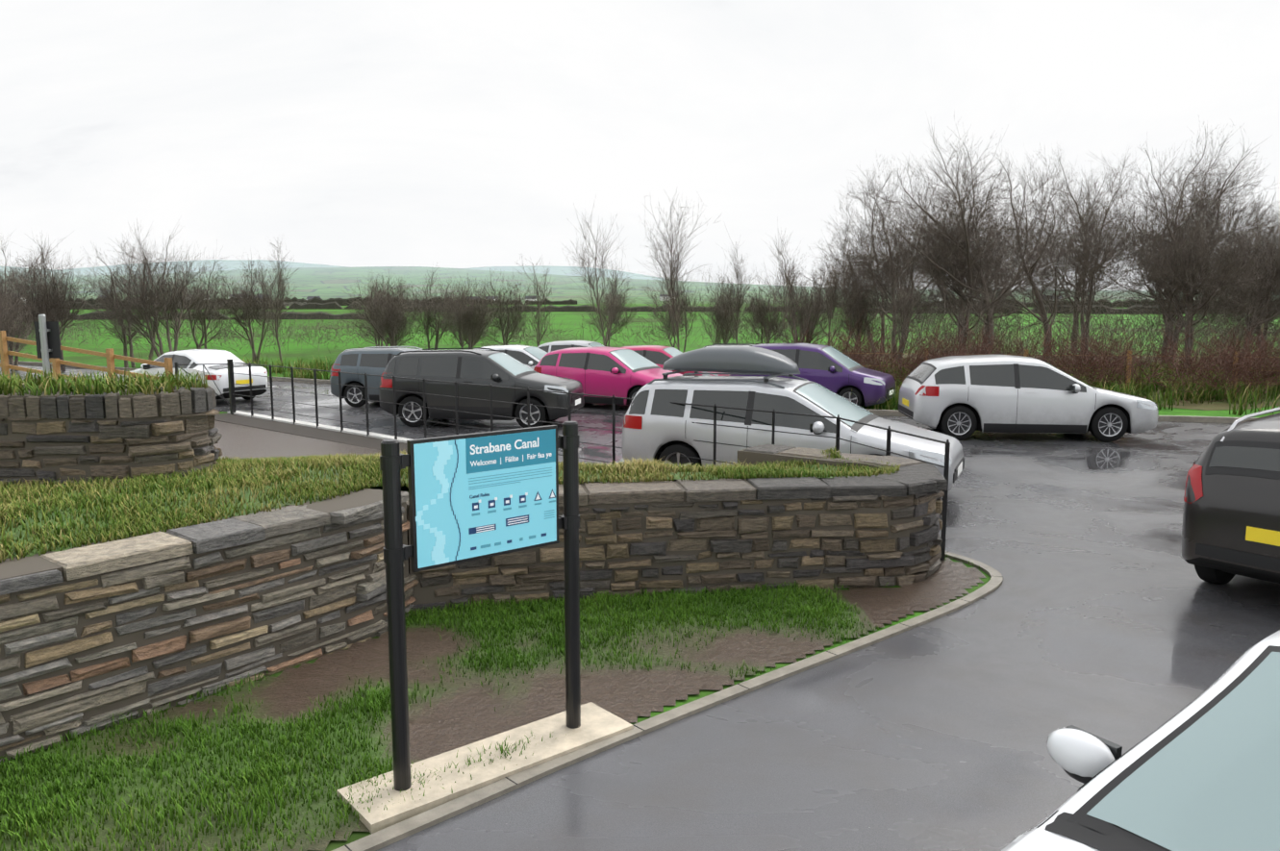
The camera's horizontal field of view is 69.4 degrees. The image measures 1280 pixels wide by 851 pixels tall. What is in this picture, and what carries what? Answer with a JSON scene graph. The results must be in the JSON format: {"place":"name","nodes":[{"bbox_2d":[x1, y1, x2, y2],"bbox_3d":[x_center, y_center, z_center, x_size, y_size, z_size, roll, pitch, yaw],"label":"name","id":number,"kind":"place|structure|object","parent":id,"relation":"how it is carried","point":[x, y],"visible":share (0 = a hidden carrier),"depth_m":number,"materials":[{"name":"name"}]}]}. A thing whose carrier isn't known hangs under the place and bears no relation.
{"place":"outdoors","nodes":[
{"label":"outdoors","id":0,"kind":"place"},
{"bbox_2d":[0,420,859,557],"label":"mound terrain","id":1,"kind":"structure","parent":0,"point":[241,441],"depth_m":13.32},
{"bbox_2d":[0,330,173,380],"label":"wooden fence","id":2,"kind":"object","parent":1,"relation":"on","point":[110,356],"visible":0.46,"depth_m":21.63,"materials":[{"name":"brown wood"}]},
{"bbox_2d":[0,382,222,486],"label":"wall","id":3,"kind":"structure","parent":1,"relation":"on","point":[63,437],"depth_m":8.12,"materials":[{"name":"stone"}]},
{"bbox_2d":[0,365,211,396],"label":"wall grass","id":4,"kind":"structure","parent":3,"relation":"on","point":[84,385],"depth_m":8.40,"materials":[{"name":"green plant"}]},
{"bbox_2d":[0,446,901,563],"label":"grass blades","id":5,"kind":"object","parent":1,"relation":"on","point":[124,526],"visible":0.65,"depth_m":7.43,"materials":[{"name":"green plant"}]},
{"bbox_2d":[0,259,1279,303],"bbox_3d":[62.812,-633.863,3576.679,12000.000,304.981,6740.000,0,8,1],"label":"hills","id":6,"kind":"structure","parent":0,"point":[324,282],"depth_m":2258.43,"materials":[{"name":"green plant"}]},
{"bbox_2d":[0,364,1279,850],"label":"asphalt road","id":7,"kind":"structure","parent":0,"point":[1104,611],"depth_m":6.13,"materials":[{"name":"grey asphalt"}]},
{"bbox_2d":[121,349,267,400],"bbox_3d":[-11.695,-1.342,24.148,4.257,1.325,2.031,5,9,31],"label":"white saloon car","id":8,"kind":"object","parent":7,"relation":"on","point":[219,374],"visible":0.58,"depth_m":23.21,"materials":[{"name":"paint"}]},
{"bbox_2d":[329,346,422,406],"bbox_3d":[-5.612,-1.218,22.846,3.771,1.429,1.950,1,8,9],"label":"grey hatchback car","id":9,"kind":"object","parent":7,"relation":"on","point":[369,361],"visible":0.46,"depth_m":22.30,"materials":[{"name":"blue paint"}]},
{"bbox_2d":[378,347,584,427],"bbox_3d":[-3.273,-0.814,19.327,4.064,1.570,2.070,1,8,10],"label":"car","id":10,"kind":"object","parent":7,"relation":"on","point":[477,365],"visible":0.88,"depth_m":18.61,"materials":[{"name":"paint"}]},
{"bbox_2d":[479,344,547,369],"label":"white car","id":11,"kind":"object","parent":7,"relation":"on","point":[530,357],"visible":0.25,"depth_m":25.87,"materials":[{"name":"paint"}]},
{"bbox_2d":[533,346,682,405],"bbox_3d":[-0.616,-1.190,22.559,3.980,1.448,2.034,4,9,29],"label":"car","id":12,"kind":"object","parent":7,"relation":"on","point":[615,371],"visible":0.52,"depth_m":21.93,"materials":[{"name":"paint"}]},
{"bbox_2d":[622,346,964,491],"bbox_3d":[2.063,-0.104,12.718,4.505,1.935,2.201,4,8,25],"label":"silver estate car","id":13,"kind":"object","parent":7,"relation":"on","point":[655,420],"visible":0.67,"depth_m":12.34,"materials":[{"name":"paint"}]},
{"bbox_2d":[898,354,1158,442],"bbox_3d":[7.351,-0.581,17.710,4.450,1.542,2.238,1,8,4],"label":"car","id":14,"kind":"object","parent":7,"relation":"on","point":[961,397],"visible":1,"depth_m":16.89,"materials":[{"name":"paint"}]},
{"bbox_2d":[1001,629,1279,850],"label":"white car","id":15,"kind":"object","parent":7,"relation":"on","point":[1201,772],"visible":1,"depth_m":2.79,"materials":[{"name":"paint"}]},
{"bbox_2d":[1181,406,1279,584],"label":"car","id":16,"kind":"object","parent":7,"relation":"on","point":[1231,522],"visible":1,"depth_m":7.71,"materials":[{"name":"paint"}]},
{"bbox_2d":[0,0,1279,290],"label":"sky","id":17,"kind":"structure","parent":0,"point":[452,134],"materials":[{"name":"white"}]},
{"bbox_2d":[5,303,1279,850],"bbox_3d":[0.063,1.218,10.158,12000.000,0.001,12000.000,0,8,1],"label":"ground","id":18,"kind":"structure","parent":0,"point":[573,321],"depth_m":60.80,"materials":[{"name":"green plant"}]},
{"bbox_2d":[34,314,61,377],"bbox_3d":[-7.400,-0.191,11.626,0.300,2.400,0.108,0,8,1],"label":"parking sign","id":19,"kind":"object","parent":18,"relation":"on","point":[47,339],"visible":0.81,"depth_m":11.53,"materials":[{"name":"grey metal"}]},
{"bbox_2d":[0,488,418,764],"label":"stone wall","id":20,"kind":"structure","parent":18,"relation":"on","point":[98,634],"depth_m":5.88,"materials":[{"name":"stone"}]},
{"bbox_2d":[212,413,407,452],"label":"kerb","id":21,"kind":"structure","parent":18,"relation":"on","point":[326,435],"depth_m":18.23,"materials":[{"name":"brown"}]},
{"bbox_2d":[174,359,950,560],"bbox_3d":[-3.344,-0.101,15.288,17.824,1.260,1.093,7,10,41],"label":"metal railing","id":22,"kind":"object","parent":21,"relation":"on","point":[232,403],"visible":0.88,"depth_m":15.05,"materials":[{"name":"black metal"}]},
{"bbox_2d":[227,410,560,463],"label":"kerb","id":23,"kind":"structure","parent":18,"relation":"on","point":[338,429],"depth_m":18.65,"materials":[{"name":"grey concrete"}]},
{"bbox_2d":[0,219,891,376],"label":"bare trees","id":24,"kind":"object","parent":18,"relation":"on","point":[386,314],"visible":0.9,"depth_m":36.41,"materials":[{"name":"brown plant"}]},
{"bbox_2d":[0,553,986,850],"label":"lawn strip","id":25,"kind":"object","parent":18,"relation":"on","point":[460,712],"depth_m":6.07,"materials":[{"name":"green plant"}]},
{"bbox_2d":[336,702,633,833],"bbox_3d":[-0.806,1.872,5.170,1.649,0.060,0.420,-6,10,-40],"label":"concrete base","id":26,"kind":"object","parent":25,"relation":"on","point":[598,723],"depth_m":5.06,"materials":[{"name":"concrete"}]},
{"bbox_2d":[379,421,580,791],"bbox_3d":[-0.819,0.957,5.062,1.202,1.882,0.103,-6,10,-39],"label":"info sign","id":27,"kind":"object","parent":26,"relation":"on","point":[474,496],"visible":1,"depth_m":4.91,"materials":[{"name":"blue metal"}]},
{"bbox_2d":[537,340,603,352],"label":"silver car","id":28,"kind":"object","parent":18,"relation":"on","point":[547,347],"visible":0.12,"depth_m":29.02,"materials":[{"name":"paint"}]},
{"bbox_2d":[252,189,928,380],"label":"bare trees","id":29,"kind":"object","parent":18,"relation":"on","point":[831,295],"visible":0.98,"depth_m":31.52,"materials":[{"name":"brown plant"}]},
{"bbox_2d":[0,359,1258,423],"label":"kerb","id":30,"kind":"structure","parent":18,"relation":"on","point":[1180,418],"depth_m":20.68,"materials":[{"name":"grey concrete"}]},
{"bbox_2d":[0,294,1278,320],"bbox_3d":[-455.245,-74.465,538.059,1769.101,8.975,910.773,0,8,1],"label":"hedge","id":31,"kind":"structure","parent":18,"relation":"on","point":[313,303],"depth_m":267.60,"materials":[{"name":"green plant"}]},
{"bbox_2d":[9,279,1279,378],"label":"scrub twigs","id":32,"kind":"object","parent":18,"relation":"on","point":[1141,338],"visible":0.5,"depth_m":33.23,"materials":[{"name":"brown plant"}]},
{"bbox_2d":[331,551,1003,850],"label":"path kerb","id":33,"kind":"structure","parent":18,"relation":"on","point":[397,832],"depth_m":5.58,"materials":[{"name":"grey concrete"}]},
{"bbox_2d":[344,552,1003,850],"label":"kerb path joints","id":34,"kind":"object","parent":33,"relation":"on","point":[345,845],"visible":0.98,"depth_m":5.56,"materials":[{"name":"grey concrete"}]},
{"bbox_2d":[619,345,729,376],"bbox_3d":[0.642,-1.581,25.916,3.638,1.324,1.859,3,8,21],"label":"car","id":35,"kind":"object","parent":18,"relation":"on","point":[659,355],"visible":0.06,"depth_m":25.32,"materials":[{"name":"paint"}]},
{"bbox_2d":[405,444,947,615],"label":"old wall","id":36,"kind":"structure","parent":18,"relation":"on","point":[879,530],"depth_m":8.14,"materials":[{"name":"stone"}]},
{"bbox_2d":[141,354,1279,415],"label":"rough verge tufts","id":37,"kind":"object","parent":18,"relation":"on","point":[1144,390],"visible":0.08,"depth_m":24.45,"materials":[{"name":"green plant"}]},
{"bbox_2d":[702,343,759,348],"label":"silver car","id":38,"kind":"object","parent":18,"relation":"on","point":[732,344],"visible":0.08,"depth_m":27.23,"materials":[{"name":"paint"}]},
{"bbox_2d":[729,342,895,406],"bbox_3d":[4.183,-1.227,22.471,3.822,1.546,2.001,4,9,26],"label":"car","id":39,"kind":"object","parent":18,"relation":"on","point":[834,369],"visible":0.6,"depth_m":21.55,"materials":[{"name":"paint"}]},
{"bbox_2d":[790,115,1279,375],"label":"bare trees","id":40,"kind":"object","parent":18,"relation":"on","point":[1173,267],"visible":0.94,"depth_m":32.84,"materials":[{"name":"brown plant"}]},
{"bbox_2d":[848,352,1279,410],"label":"scrub ground","id":41,"kind":"structure","parent":0,"point":[1217,406],"depth_m":23.20,"materials":[{"name":"green plant"}]},
{"bbox_2d":[772,307,1279,403],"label":"hedge","id":42,"kind":"object","parent":41,"relation":"on","point":[1244,363],"visible":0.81,"depth_m":24.82,"materials":[{"name":"red plant"}]},
{"bbox_2d":[853,349,1279,398],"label":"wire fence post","id":43,"kind":"object","parent":41,"relation":"on","point":[1126,368],"visible":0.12,"depth_m":24.81,"materials":[{"name":"brown wood"}]}
]}

